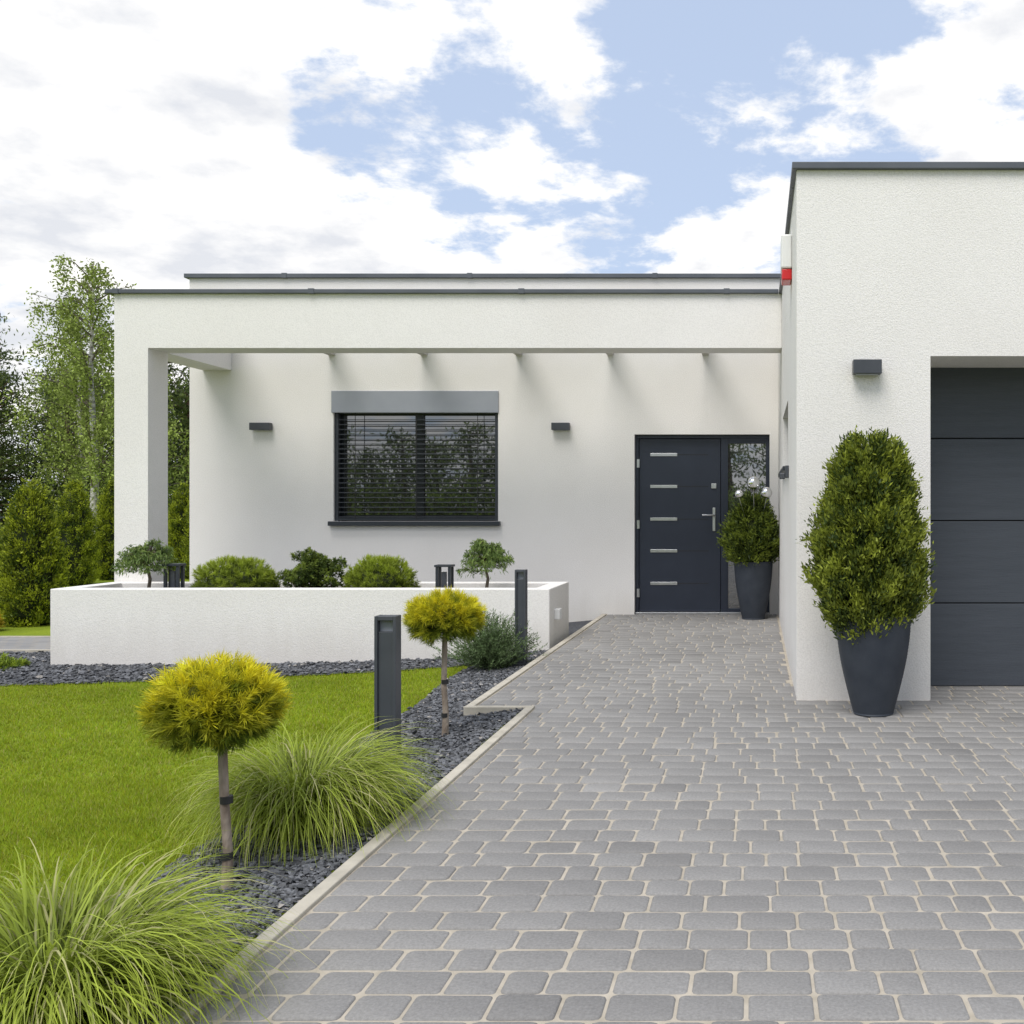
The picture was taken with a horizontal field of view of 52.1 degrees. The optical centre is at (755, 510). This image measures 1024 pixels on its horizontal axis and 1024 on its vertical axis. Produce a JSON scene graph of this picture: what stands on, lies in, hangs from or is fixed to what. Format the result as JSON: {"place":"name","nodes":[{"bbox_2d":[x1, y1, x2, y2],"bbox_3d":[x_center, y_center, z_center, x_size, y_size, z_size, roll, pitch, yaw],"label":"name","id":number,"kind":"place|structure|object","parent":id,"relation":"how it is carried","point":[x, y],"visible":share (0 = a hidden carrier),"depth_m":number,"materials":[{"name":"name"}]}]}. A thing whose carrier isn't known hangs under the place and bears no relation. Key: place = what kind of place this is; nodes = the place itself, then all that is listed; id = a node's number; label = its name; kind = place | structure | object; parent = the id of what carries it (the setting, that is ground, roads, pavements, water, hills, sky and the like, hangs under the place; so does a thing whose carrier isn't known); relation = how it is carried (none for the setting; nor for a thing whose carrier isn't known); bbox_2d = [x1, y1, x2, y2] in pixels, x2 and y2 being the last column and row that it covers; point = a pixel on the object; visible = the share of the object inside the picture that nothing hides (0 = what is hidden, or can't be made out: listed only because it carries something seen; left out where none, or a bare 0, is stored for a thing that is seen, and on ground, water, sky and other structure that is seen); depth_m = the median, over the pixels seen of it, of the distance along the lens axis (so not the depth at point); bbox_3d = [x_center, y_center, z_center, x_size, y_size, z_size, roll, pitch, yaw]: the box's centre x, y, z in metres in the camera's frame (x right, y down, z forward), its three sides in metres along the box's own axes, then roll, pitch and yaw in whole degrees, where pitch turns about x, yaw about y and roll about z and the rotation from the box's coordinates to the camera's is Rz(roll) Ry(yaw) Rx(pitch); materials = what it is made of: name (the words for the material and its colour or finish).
{"place":"outdoors","nodes":[
{"label":"outdoors","id":0,"kind":"place"},
{"bbox_2d":[0,637,49,648],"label":"side path","id":1,"kind":"structure","parent":0,"point":[24,642],"depth_m":10.77,"materials":[{"name":"grey concrete"}]},
{"bbox_2d":[0,636,49,652],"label":"path kerb","id":2,"kind":"structure","parent":1,"relation":"on","point":[28,650],"depth_m":10.19,"materials":[{"name":"concrete"}]},
{"bbox_2d":[0,513,517,1013],"bbox_3d":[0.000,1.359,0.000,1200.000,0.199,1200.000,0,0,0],"label":"ground","id":3,"kind":"structure","parent":0,"point":[28,631],"depth_m":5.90,"materials":[{"name":"green plant"}]},
{"bbox_2d":[0,613,5,630],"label":"golden shrub","id":4,"kind":"object","parent":3,"relation":"on","point":[2,622],"visible":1,"depth_m":12.10,"materials":[{"name":"yellow plant"}]},
{"bbox_2d":[0,478,71,627],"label":"thuja hedge tree","id":5,"kind":"object","parent":3,"relation":"on","point":[33,566],"visible":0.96,"depth_m":12.53,"materials":[{"name":"green plant"}]},
{"bbox_2d":[0,296,113,497],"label":"birch tree","id":6,"kind":"object","parent":3,"relation":"on","point":[68,445],"visible":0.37,"depth_m":36.44,"materials":[{"name":"green plant"}]},
{"bbox_2d":[51,478,102,585],"bbox_3d":[-13.276,0.453,19.509,0.948,2.187,0.933,0,0,0],"label":"thuja hedge tree","id":7,"kind":"object","parent":3,"relation":"on","point":[77,519],"visible":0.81,"depth_m":19.36,"materials":[{"name":"green plant"}]},
{"bbox_2d":[0,313,189,532],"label":"distant forest","id":8,"kind":"object","parent":3,"relation":"on","point":[180,394],"visible":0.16,"depth_m":39.11,"materials":[{"name":"green plant"}]},
{"bbox_2d":[15,252,182,531],"bbox_3d":[-22.485,-3.709,34.771,5.741,10.346,4.797,0,0,27],"label":"birch tree","id":9,"kind":"object","parent":3,"relation":"on","point":[79,358],"visible":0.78,"depth_m":34.03,"materials":[{"name":"green plant"}]},
{"bbox_2d":[93,477,113,580],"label":"thuja hedge tree","id":10,"kind":"object","parent":3,"relation":"on","point":[104,525],"visible":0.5,"depth_m":20.82,"materials":[{"name":"green plant"}]},
{"bbox_2d":[75,367,189,520],"bbox_3d":[-20.780,-2.029,33.959,3.855,6.993,3.482,0,0,-35],"label":"birch tree","id":11,"kind":"object","parent":3,"relation":"on","point":[108,465],"visible":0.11,"depth_m":33.88,"materials":[{"name":"green plant"}]},
{"bbox_2d":[168,481,189,578],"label":"thuja hedge tree","id":12,"kind":"object","parent":3,"relation":"on","point":[176,518],"visible":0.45,"depth_m":21.29,"materials":[{"name":"green plant"}]},
{"bbox_2d":[179,498,189,578],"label":"thuja hedge tree","id":13,"kind":"object","parent":3,"relation":"on","point":[186,545],"visible":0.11,"depth_m":21.06,"materials":[{"name":"green plant"}]},
{"bbox_2d":[0,620,591,1023],"bbox_3d":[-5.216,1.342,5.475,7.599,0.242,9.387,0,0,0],"label":"slate gravel","id":14,"kind":"structure","parent":3,"relation":"on","point":[289,892],"depth_m":5.03,"materials":[{"name":"grey gravel"}]},
{"bbox_2d":[0,652,30,670],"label":"creeping groundcover","id":15,"kind":"object","parent":14,"relation":"on","point":[7,661],"visible":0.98,"depth_m":9.15,"materials":[{"name":"green plant"}]},
{"bbox_2d":[0,830,318,1023],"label":"ornamental grass","id":16,"kind":"object","parent":14,"relation":"on","point":[82,961],"depth_m":2.44,"materials":[{"name":"green plant"}]},
{"bbox_2d":[131,646,294,889],"bbox_3d":[-1.831,0.896,3.399,0.504,0.857,0.502,0,0,0],"label":"lollipop pine","id":17,"kind":"object","parent":14,"relation":"on","point":[220,699],"visible":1,"depth_m":3.31,"materials":[{"name":"yellow plant"}]},
{"bbox_2d":[148,711,455,874],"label":"ornamental grass","id":18,"kind":"object","parent":14,"relation":"on","point":[294,796],"depth_m":3.82,"materials":[{"name":"green plant"}]},
{"bbox_2d":[374,615,400,762],"bbox_3d":[-1.885,0.953,5.120,0.150,0.830,0.120,0,0,0],"label":"bollard light","id":19,"kind":"object","parent":14,"relation":"on","point":[387,666],"visible":0.72,"depth_m":5.09,"materials":[{"name":"metal"}]},
{"bbox_2d":[401,587,488,736],"bbox_3d":[-1.775,0.871,5.707,0.511,0.898,0.495,0,0,0],"label":"lollipop pine","id":20,"kind":"object","parent":14,"relation":"on","point":[445,616],"visible":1,"depth_m":5.61,"materials":[{"name":"yellow plant"}]},
{"bbox_2d":[424,608,547,670],"bbox_3d":[-2.234,1.073,8.342,0.977,0.529,0.897,0,0,-27],"label":"rosemary shrub","id":21,"kind":"object","parent":14,"relation":"on","point":[489,648],"visible":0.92,"depth_m":8.24,"materials":[{"name":"green plant"}]},
{"bbox_2d":[512,569,528,666],"bbox_3d":[-1.975,0.908,8.410,0.130,0.820,0.120,0,0,0],"label":"bollard light","id":22,"kind":"object","parent":14,"relation":"on","point":[521,593],"visible":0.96,"depth_m":8.38,"materials":[{"name":"metal"}]},
{"bbox_2d":[50,582,568,664],"bbox_3d":[-4.242,1.135,9.779,4.645,0.807,0.958,0,0,0],"label":"raised planter","id":23,"kind":"object","parent":3,"relation":"on","point":[116,623],"visible":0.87,"depth_m":9.30,"materials":[{"name":"paint"}]},
{"bbox_2d":[110,537,186,587],"bbox_3d":[-5.919,0.529,9.753,0.616,0.543,0.619,0,0,44],"label":"bonsai tree","id":24,"kind":"object","parent":23,"relation":"on","point":[143,557],"visible":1,"depth_m":9.64,"materials":[{"name":"green plant"}]},
{"bbox_2d":[162,563,185,587],"bbox_3d":[-5.657,0.663,9.723,0.166,0.290,0.126,0,0,0],"label":"garden lantern","id":25,"kind":"object","parent":23,"relation":"on","point":[171,578],"visible":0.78,"depth_m":9.70,"materials":[{"name":"metal"}]},
{"bbox_2d":[188,553,282,587],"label":"mugo pine","id":26,"kind":"object","parent":23,"relation":"on","point":[233,572],"visible":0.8,"depth_m":9.61,"materials":[{"name":"green plant"}]},
{"bbox_2d":[272,547,347,587],"bbox_3d":[-4.330,0.578,9.734,0.700,0.461,0.494,0,0,0],"label":"juniper bush","id":27,"kind":"object","parent":23,"relation":"on","point":[311,569],"visible":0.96,"depth_m":9.65,"materials":[{"name":"green plant"}]},
{"bbox_2d":[341,553,420,587],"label":"mugo pine","id":28,"kind":"object","parent":23,"relation":"on","point":[375,571],"visible":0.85,"depth_m":9.59,"materials":[{"name":"green plant"}]},
{"bbox_2d":[434,564,454,587],"bbox_3d":[-3.027,0.668,9.723,0.166,0.280,0.126,0,0,0],"label":"garden lantern","id":29,"kind":"object","parent":23,"relation":"on","point":[440,579],"visible":0.81,"depth_m":9.70,"materials":[{"name":"metal"}]},
{"bbox_2d":[455,538,514,587],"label":"bonsai tree","id":30,"kind":"object","parent":23,"relation":"on","point":[484,554],"visible":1,"depth_m":9.66,"materials":[{"name":"green plant"}]},
{"bbox_2d":[554,608,561,619],"bbox_3d":[-1.892,0.988,9.550,0.054,0.100,0.100,0,0,0],"label":"outdoor socket","id":31,"kind":"object","parent":23,"relation":"attached to","point":[557,613],"visible":1,"depth_m":9.50,"materials":[{"name":"white plastic"}]},
{"bbox_2d":[159,614,606,1023],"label":"paving kerb","id":32,"kind":"structure","parent":3,"relation":"on","point":[302,907],"depth_m":3.67,"materials":[{"name":"concrete"}]},
{"bbox_2d":[114,294,781,581],"bbox_3d":[-3.161,-0.342,10.437,6.848,3.760,0.347,0,0,0],"label":"pergola frame","id":33,"kind":"object","parent":3,"relation":"on","point":[151,331],"visible":0.81,"depth_m":10.26,"materials":[{"name":"white paint"}]},
{"bbox_2d":[112,288,119,293],"bbox_3d":[-6.550,-2.244,10.432,0.060,0.052,0.430,0,0,0],"label":"cap joint","id":34,"kind":"object","parent":33,"relation":"on","point":[114,290],"visible":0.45,"depth_m":10.22,"materials":[{"name":"grey metal"}]},
{"bbox_2d":[168,353,231,369],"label":"pergola side beam","id":35,"kind":"structure","parent":33,"relation":"attached to","point":[211,361],"depth_m":11.43,"materials":[{"name":"white paint"}]},
{"bbox_2d":[308,288,314,293],"bbox_3d":[-4.550,-2.244,10.432,0.060,0.052,0.430,0,0,0],"label":"cap joint","id":36,"kind":"object","parent":33,"relation":"on","point":[310,290],"visible":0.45,"depth_m":10.22,"materials":[{"name":"grey metal"}]},
{"bbox_2d":[105,289,778,295],"bbox_3d":[-3.215,-2.243,10.433,6.890,0.042,0.420,0,0,0],"label":"roof coping","id":37,"kind":"object","parent":33,"relation":"on","point":[442,291],"visible":0.47,"depth_m":10.22,"materials":[{"name":"grey metal"}]},
{"bbox_2d":[190,278,779,621],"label":"wall","id":38,"kind":"structure","parent":3,"relation":"on","point":[566,506],"depth_m":11.90,"materials":[{"name":"paint"}]},
{"bbox_2d":[249,423,271,430],"bbox_3d":[-5.870,-0.993,11.860,0.240,0.089,0.089,0,0,0],"label":"wall lamp","id":39,"kind":"object","parent":38,"relation":"attached to","point":[260,426],"visible":1,"depth_m":11.81,"materials":[{"name":"metal"}]},
{"bbox_2d":[335,413,339,520],"bbox_3d":[-5.006,-0.517,11.965,0.043,1.290,0.060,0,0,0],"label":"blind rail","id":40,"kind":"object","parent":38,"relation":"attached to","point":[337,465],"visible":0.97,"depth_m":11.94,"materials":[{"name":"grey metal"}]},
{"bbox_2d":[338,518,494,519],"bbox_3d":[-4.050,0.106,11.965,1.868,0.020,0.060,0,0,0],"label":"blind bottom rail","id":41,"kind":"object","parent":40,"relation":"attached to","point":[416,519],"visible":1,"depth_m":11.94,"materials":[{"name":"metal"}]},
{"bbox_2d":[338,468,494,468],"bbox_3d":[-4.050,-0.502,11.960,1.868,0.010,0.050,0,0,0],"label":"blind slat","id":42,"kind":"object","parent":40,"relation":"attached to","point":[415,468],"visible":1,"depth_m":11.94,"materials":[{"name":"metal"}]},
{"bbox_2d":[338,463,494,463],"bbox_3d":[-4.050,-0.560,11.960,1.868,0.010,0.050,0,0,0],"label":"blind slat","id":43,"kind":"object","parent":40,"relation":"attached to","point":[415,463],"visible":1,"depth_m":11.94,"materials":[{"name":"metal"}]},
{"bbox_2d":[338,434,494,434],"bbox_3d":[-4.050,-0.909,11.960,1.868,0.010,0.050,0,0,0],"label":"blind slat","id":44,"kind":"object","parent":40,"relation":"attached to","point":[415,434],"visible":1,"depth_m":11.94,"materials":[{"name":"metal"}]},
{"bbox_2d":[338,429,494,429],"bbox_3d":[-4.050,-0.967,11.960,1.868,0.010,0.050,0,0,0],"label":"blind slat","id":45,"kind":"object","parent":40,"relation":"attached to","point":[415,429],"visible":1,"depth_m":11.94,"materials":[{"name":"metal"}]},
{"bbox_2d":[338,424,494,424],"bbox_3d":[-4.050,-1.025,11.960,1.868,0.010,0.050,0,0,0],"label":"blind slat","id":46,"kind":"object","parent":40,"relation":"attached to","point":[415,424],"visible":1,"depth_m":11.94,"materials":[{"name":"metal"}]},
{"bbox_2d":[338,502,494,502],"bbox_3d":[-4.050,-0.096,11.960,1.868,0.010,0.050,0,0,0],"label":"blind slat","id":47,"kind":"object","parent":40,"relation":"attached to","point":[415,502],"visible":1,"depth_m":11.94,"materials":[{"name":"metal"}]},
{"bbox_2d":[338,497,494,497],"bbox_3d":[-4.050,-0.154,11.960,1.868,0.010,0.050,0,0,0],"label":"blind slat","id":48,"kind":"object","parent":40,"relation":"attached to","point":[415,497],"visible":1,"depth_m":11.94,"materials":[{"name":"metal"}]},
{"bbox_2d":[338,473,494,473],"bbox_3d":[-4.050,-0.444,11.960,1.868,0.010,0.050,0,0,0],"label":"blind slat","id":49,"kind":"object","parent":40,"relation":"attached to","point":[415,473],"visible":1,"depth_m":11.94,"materials":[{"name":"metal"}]},
{"bbox_2d":[339,458,494,458],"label":"blind slat","id":50,"kind":"object","parent":40,"relation":"attached to","point":[417,458],"visible":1,"depth_m":11.94,"materials":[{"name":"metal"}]},
{"bbox_2d":[339,453,494,453],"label":"blind slat","id":51,"kind":"object","parent":40,"relation":"attached to","point":[417,453],"visible":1,"depth_m":11.95,"materials":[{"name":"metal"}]},
{"bbox_2d":[339,419,494,419],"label":"blind slat","id":52,"kind":"object","parent":40,"relation":"attached to","point":[417,419],"visible":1,"depth_m":11.95,"materials":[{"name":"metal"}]},
{"bbox_2d":[339,492,494,492],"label":"blind slat","id":53,"kind":"object","parent":40,"relation":"attached to","point":[417,492],"visible":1,"depth_m":11.94,"materials":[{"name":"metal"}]},
{"bbox_2d":[340,439,494,439],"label":"blind slat","id":54,"kind":"object","parent":40,"relation":"attached to","point":[417,439],"visible":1,"depth_m":11.98,"materials":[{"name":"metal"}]},
{"bbox_2d":[340,414,344,520],"bbox_3d":[-4.995,-0.542,12.075,0.070,1.340,0.060,0,0,0],"label":"window frame","id":55,"kind":"object","parent":38,"relation":"attached to","point":[342,476],"visible":0.64,"depth_m":12.04,"materials":[{"name":"metal"}]},
{"bbox_2d":[328,521,500,525],"bbox_3d":[-4.058,0.157,11.940,2.035,0.053,0.190,0,0,0],"label":"window sill","id":56,"kind":"structure","parent":38,"relation":"attached to","point":[414,523],"depth_m":11.85,"materials":[{"name":"grey metal"}]},
{"bbox_2d":[331,391,498,413],"bbox_3d":[-4.057,-1.292,11.946,1.986,0.259,0.118,0,0,0],"label":"blind box","id":57,"kind":"object","parent":38,"relation":"attached to","point":[414,402],"visible":1,"depth_m":11.89,"materials":[{"name":"metal"}]},
{"bbox_2d":[338,507,494,507],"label":"blind slat","id":58,"kind":"object","parent":57,"relation":"hanging from","point":[415,507],"visible":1,"depth_m":11.94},
{"bbox_2d":[344,515,494,520],"bbox_3d":[-4.050,0.093,12.075,1.820,0.070,0.059,0,0,0],"label":"window frame","id":59,"kind":"object","parent":38,"relation":"on","point":[425,516],"visible":0.64,"depth_m":12.05,"materials":[{"name":"metal"}]},
{"bbox_2d":[415,414,424,520],"bbox_3d":[-4.050,-0.542,12.072,0.100,1.340,0.065,0,0,0],"label":"window mullion","id":60,"kind":"structure","parent":59,"relation":"attached to","point":[420,477],"depth_m":12.04},
{"bbox_2d":[344,414,494,415],"bbox_3d":[-4.050,-1.177,12.075,1.820,0.070,0.059,0,0,0],"label":"window frame","id":61,"kind":"object","parent":38,"relation":"attached to","point":[424,414],"visible":0.36,"depth_m":12.05,"materials":[{"name":"metal"}]},
{"bbox_2d":[345,416,494,514],"bbox_3d":[-4.050,-0.542,12.073,1.940,1.320,0.007,0,0,0],"label":"window glass","id":62,"kind":"object","parent":38,"relation":"attached to","point":[408,446],"visible":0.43,"depth_m":12.07,"materials":[{"name":"glass"}]},
{"bbox_2d":[184,273,780,279],"bbox_3d":[0.105,-2.787,12.055,13.790,0.050,0.380,0,0,0],"label":"roof cap front","id":63,"kind":"object","parent":38,"relation":"on","point":[480,275],"visible":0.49,"depth_m":11.87,"materials":[{"name":"grey metal"}]},
{"bbox_2d":[495,413,497,520],"bbox_3d":[-3.094,-0.517,11.965,0.043,1.290,0.060,0,0,0],"label":"blind rail","id":64,"kind":"object","parent":38,"relation":"attached to","point":[496,466],"visible":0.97,"depth_m":11.94,"materials":[{"name":"grey metal"}]},
{"bbox_2d":[339,487,494,487],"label":"blind slat","id":65,"kind":"object","parent":64,"relation":"attached to","point":[417,487],"visible":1,"depth_m":11.95,"materials":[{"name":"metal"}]},
{"bbox_2d":[551,423,569,430],"bbox_3d":[-2.315,-0.993,11.860,0.210,0.089,0.089,0,0,0],"label":"wall lamp","id":66,"kind":"object","parent":38,"relation":"attached to","point":[560,426],"visible":1,"depth_m":11.81,"materials":[{"name":"metal"}]},
{"bbox_2d":[635,438,638,611],"bbox_3d":[-1.426,0.188,12.020,0.042,2.100,0.090,0,0,0],"label":"door frame","id":67,"kind":"object","parent":38,"relation":"attached to","point":[636,529],"visible":0.8,"depth_m":11.97,"materials":[{"name":"grey metal"}]},
{"bbox_2d":[639,439,720,610],"bbox_3d":[-0.913,0.178,12.024,0.974,2.069,0.062,0,0,0],"label":"door leaf","id":68,"kind":"object","parent":38,"relation":"attached to","point":[690,535],"visible":0.95,"depth_m":11.99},
{"bbox_2d":[650,453,676,455],"bbox_3d":[-1.106,-0.667,11.990,0.322,0.036,0.010,0,0,0],"label":"door inlay","id":69,"kind":"object","parent":68,"relation":"attached to","point":[663,454],"depth_m":11.98,"materials":[{"name":"metal"}]},
{"bbox_2d":[650,485,676,487],"bbox_3d":[-1.106,-0.286,11.990,0.322,0.036,0.010,0,0,0],"label":"door inlay","id":70,"kind":"object","parent":68,"relation":"attached to","point":[663,486],"depth_m":11.98,"materials":[{"name":"metal"}]},
{"bbox_2d":[650,518,676,520],"bbox_3d":[-1.106,0.105,11.990,0.322,0.036,0.010,0,0,0],"label":"door inlay","id":71,"kind":"object","parent":68,"relation":"attached to","point":[663,519],"depth_m":11.98,"materials":[{"name":"metal"}]},
{"bbox_2d":[650,549,676,551],"bbox_3d":[-1.106,0.486,11.990,0.322,0.036,0.010,0,0,0],"label":"door inlay","id":72,"kind":"object","parent":68,"relation":"attached to","point":[663,550],"depth_m":11.98,"materials":[{"name":"metal"}]},
{"bbox_2d":[650,582,676,584],"bbox_3d":[-1.106,0.876,11.990,0.322,0.036,0.010,0,0,0],"label":"door inlay","id":73,"kind":"object","parent":68,"relation":"attached to","point":[663,583],"depth_m":11.98,"materials":[{"name":"metal"}]},
{"bbox_2d":[713,508,715,530],"bbox_3d":[-0.502,0.108,11.987,0.035,0.280,0.012,0,0,0],"label":"handle plate","id":74,"kind":"object","parent":68,"relation":"attached to","point":[714,520],"visible":1,"depth_m":11.98,"materials":[{"name":"silver metal"}]},
{"bbox_2d":[635,435,768,438],"bbox_3d":[-0.643,-0.883,12.020,1.608,0.042,0.090,0,0,0],"label":"door frame top","id":75,"kind":"object","parent":38,"relation":"attached to","point":[693,436],"depth_m":11.97,"materials":[{"name":"grey metal"}]},
{"bbox_2d":[728,444,765,607],"bbox_3d":[-0.108,0.188,12.020,0.451,1.980,0.010,0,0,0],"label":"sidelight glass","id":76,"kind":"object","parent":38,"relation":"attached to","point":[746,462],"visible":0.5,"depth_m":12.02,"materials":[{"name":"clear glass"}]},
{"bbox_2d":[766,438,768,611],"bbox_3d":[0.140,0.188,12.020,0.043,2.100,0.090,0,0,0],"label":"door frame","id":77,"kind":"object","parent":38,"relation":"attached to","point":[767,465],"visible":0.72,"depth_m":11.97,"materials":[{"name":"grey metal"}]},
{"bbox_2d":[797,170,1023,700],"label":"garage front wall","id":78,"kind":"structure","parent":3,"relation":"on","point":[910,278],"depth_m":6.53,"materials":[{"name":"white paint"}]},
{"bbox_2d":[779,465,788,478],"bbox_3d":[0.227,-0.307,8.085,0.074,0.110,0.070,0,0,0],"label":"wall lamp","id":79,"kind":"object","parent":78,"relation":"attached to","point":[784,475],"visible":1,"depth_m":8.05,"materials":[{"name":"metal"}]},
{"bbox_2d":[852,359,881,374],"bbox_3d":[0.719,-0.925,6.481,0.183,0.094,0.099,0,0,0],"label":"wall lamp","id":80,"kind":"object","parent":78,"relation":"attached to","point":[866,366],"visible":1,"depth_m":6.43,"materials":[{"name":"metal"}]},
{"bbox_2d":[790,162,1023,187],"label":"roof coping","id":81,"kind":"object","parent":78,"relation":"on","point":[796,166],"visible":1,"depth_m":6.50,"materials":[{"name":"grey metal"}]},
{"bbox_2d":[930,603,1023,685],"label":"garage door panel","id":82,"kind":"structure","parent":78,"relation":"attached to","point":[976,644],"depth_m":7.06,"materials":[{"name":"paint"}]},
{"bbox_2d":[930,439,1023,519],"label":"garage door panel","id":83,"kind":"structure","parent":78,"relation":"attached to","point":[976,479],"depth_m":7.06,"materials":[{"name":"paint"}]},
{"bbox_2d":[930,521,1023,602],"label":"garage door panel","id":84,"kind":"structure","parent":78,"relation":"attached to","point":[980,561],"depth_m":7.06,"materials":[{"name":"paint"}]},
{"bbox_2d":[930,368,1023,437],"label":"garage door panel","id":85,"kind":"structure","parent":78,"relation":"attached to","point":[976,402],"depth_m":7.06,"materials":[{"name":"paint"}]},
{"bbox_2d":[930,438,1023,520],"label":"garage back","id":86,"kind":"structure","parent":78,"relation":"attached to","point":[976,438],"depth_m":7.10,"materials":[{"name":"black metal"}]},
{"bbox_2d":[355,413,355,518],"bbox_3d":[-4.780,-0.527,11.928,0.008,1.270,0.002,0,0,0],"label":"blind tape","id":87,"kind":"object","parent":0,"point":[355,465],"visible":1,"depth_m":11.93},
{"bbox_2d":[416,413,416,518],"bbox_3d":[-4.050,-0.527,11.928,0.008,1.270,0.002,0,0,0],"label":"blind tape","id":88,"kind":"object","parent":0,"point":[416,465],"visible":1,"depth_m":11.93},
{"bbox_2d":[477,413,477,518],"bbox_3d":[-3.320,-0.527,11.928,0.008,1.270,0.002,0,0,0],"label":"blind tape","id":89,"kind":"object","parent":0,"point":[477,465],"visible":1,"depth_m":11.93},
{"bbox_2d":[0,0,1023,510],"label":"sky","id":90,"kind":"structure","parent":0,"point":[157,142],"materials":[{"name":"blue"}]},
{"bbox_2d":[183,614,1023,1023],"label":"paver driveway","id":91,"kind":"structure","parent":0,"point":[664,960],"depth_m":3.50,"materials":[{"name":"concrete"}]},
{"bbox_2d":[635,611,768,614],"bbox_3d":[-0.642,1.238,12.000,1.595,0.040,0.130,0,0,0],"label":"door threshold","id":92,"kind":"object","parent":91,"relation":"on","point":[680,612],"depth_m":11.94,"materials":[{"name":"silver metal"}]},
{"bbox_2d":[721,438,727,611],"bbox_3d":[-0.378,0.188,12.020,0.085,2.100,0.090,0,0,0],"label":"door mullion","id":93,"kind":"structure","parent":92,"relation":"on","point":[724,509],"depth_m":11.97},
{"bbox_2d":[716,489,779,619],"bbox_3d":[-0.038,0.489,11.438,0.852,1.495,0.840,0,0,0],"label":"potted conifer","id":94,"kind":"object","parent":91,"relation":"on","point":[750,541],"visible":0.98,"depth_m":11.25,"materials":[{"name":"plant"}]},
{"bbox_2d":[735,476,771,517],"bbox_3d":[-0.029,0.130,11.225,0.417,1.018,0.355,0,0,0],"label":"mirror ball ornament","id":95,"kind":"object","parent":94,"relation":"in","point":[753,482],"visible":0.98,"depth_m":11.08,"materials":[{"name":"metal"}]},
{"bbox_2d":[795,425,937,716],"bbox_3d":[0.694,0.358,6.108,0.825,1.756,0.836,0,0,36],"label":"potted thuja","id":96,"kind":"object","parent":91,"relation":"on","point":[868,573],"visible":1,"depth_m":5.91,"materials":[{"name":"plant"}]},
{"bbox_2d":[728,608,740,611],"bbox_3d":[-0.108,1.208,12.021,0.451,0.060,0.088,0,0,0],"label":"sidelight rail bottom","id":97,"kind":"object","parent":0,"point":[733,609],"visible":0.29,"depth_m":11.98,"materials":[{"name":"black metal"}]},
{"bbox_2d":[728,438,765,443],"bbox_3d":[-0.108,-0.832,12.021,0.451,0.059,0.088,0,0,0],"label":"sidelight rail top","id":98,"kind":"object","parent":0,"point":[746,440],"visible":1,"depth_m":11.98,"materials":[{"name":"grey metal"}]},
{"bbox_2d":[778,171,796,698],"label":"garage side wall","id":99,"kind":"structure","parent":0,"point":[787,487],"depth_m":7.92,"materials":[{"name":"white paint"}]},
{"bbox_2d":[780,234,791,285],"bbox_3d":[0.225,-1.865,7.460,0.079,0.335,0.220,0,0,0],"label":"alarm siren","id":100,"kind":"object","parent":99,"relation":"attached to","point":[786,259],"visible":1,"depth_m":7.35,"materials":[{"name":"white plastic"}]},
{"bbox_2d":[779,188,793,293],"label":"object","id":101,"kind":"object","parent":99,"relation":"on","point":[789,207],"visible":0.11,"depth_m":7.51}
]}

